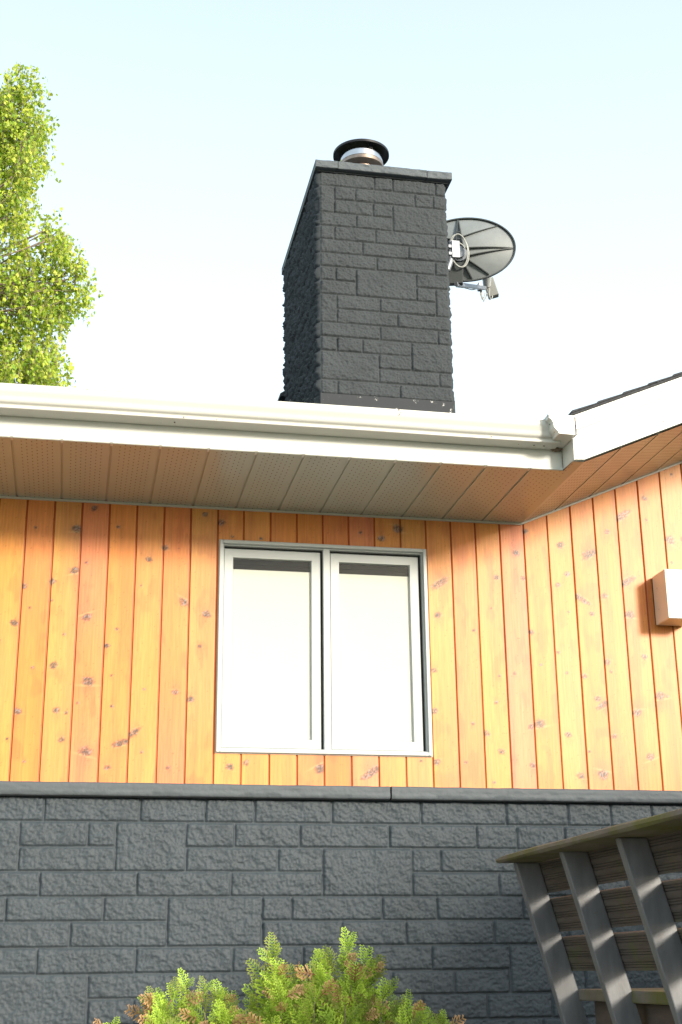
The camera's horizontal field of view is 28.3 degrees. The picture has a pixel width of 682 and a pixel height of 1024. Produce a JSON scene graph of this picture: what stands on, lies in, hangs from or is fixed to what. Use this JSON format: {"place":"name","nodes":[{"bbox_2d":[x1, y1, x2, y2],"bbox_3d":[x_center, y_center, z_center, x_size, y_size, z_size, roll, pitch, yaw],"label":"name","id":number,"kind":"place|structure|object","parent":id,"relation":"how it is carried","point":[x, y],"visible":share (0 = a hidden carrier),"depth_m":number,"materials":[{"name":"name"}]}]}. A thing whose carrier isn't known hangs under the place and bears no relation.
{"place":"outdoors","nodes":[
{"label":"outdoors","id":0,"kind":"place"},
{"bbox_2d":[0,0,681,418],"label":"sky","id":1,"kind":"structure","parent":0,"point":[189,139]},
{"label":"path","id":2,"kind":"structure","parent":0,"visible":0},
{"bbox_2d":[93,927,465,1023],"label":"cedar shrub","id":3,"kind":"object","parent":2,"relation":"on","point":[351,1001],"visible":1,"depth_m":5.09,"materials":[{"name":"green plant"}]},
{"bbox_3d":[2.759,2.333,3.703,3.226,1.098,2.980,3,-19,-11],"label":"deck","id":4,"kind":"object","parent":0,"visible":0},
{"bbox_2d":[496,808,681,1023],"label":"deck bench","id":5,"kind":"object","parent":4,"relation":"on","point":[641,855],"visible":1,"depth_m":4.51,"materials":[{"name":"grey wood"}]},
{"label":"ground","id":6,"kind":"structure","parent":0,"visible":0},
{"bbox_2d":[0,62,103,386],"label":"birch tree","id":7,"kind":"object","parent":6,"relation":"on","point":[18,284],"visible":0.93,"depth_m":17.13,"materials":[{"name":"green plant"}]},
{"bbox_2d":[0,138,681,1023],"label":"house","id":8,"kind":"structure","parent":6,"relation":"on","point":[364,636],"depth_m":6.35,"materials":[{"name":"brown wood"}]},
{"bbox_2d":[215,539,432,756],"bbox_3d":[-0.088,0.666,6.549,1.037,1.034,0.136,3,-19,-11],"label":"window","id":9,"kind":"structure","parent":8,"relation":"in","point":[323,649],"depth_m":6.53,"materials":[{"name":"glass"}]},
{"bbox_2d":[446,217,515,301],"bbox_3d":[0.928,-1.894,10.381,0.776,0.590,0.694,3,-19,-11],"label":"satellite dish","id":10,"kind":"object","parent":8,"relation":"attached to","point":[484,250],"visible":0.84,"depth_m":10.18,"materials":[{"name":"grey paint"}]},
{"bbox_2d":[652,569,681,625],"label":"wall lamp","id":11,"kind":"object","parent":8,"relation":"attached to","point":[667,590],"visible":1,"depth_m":6.79,"materials":[{"name":"beige paint"}]}
]}

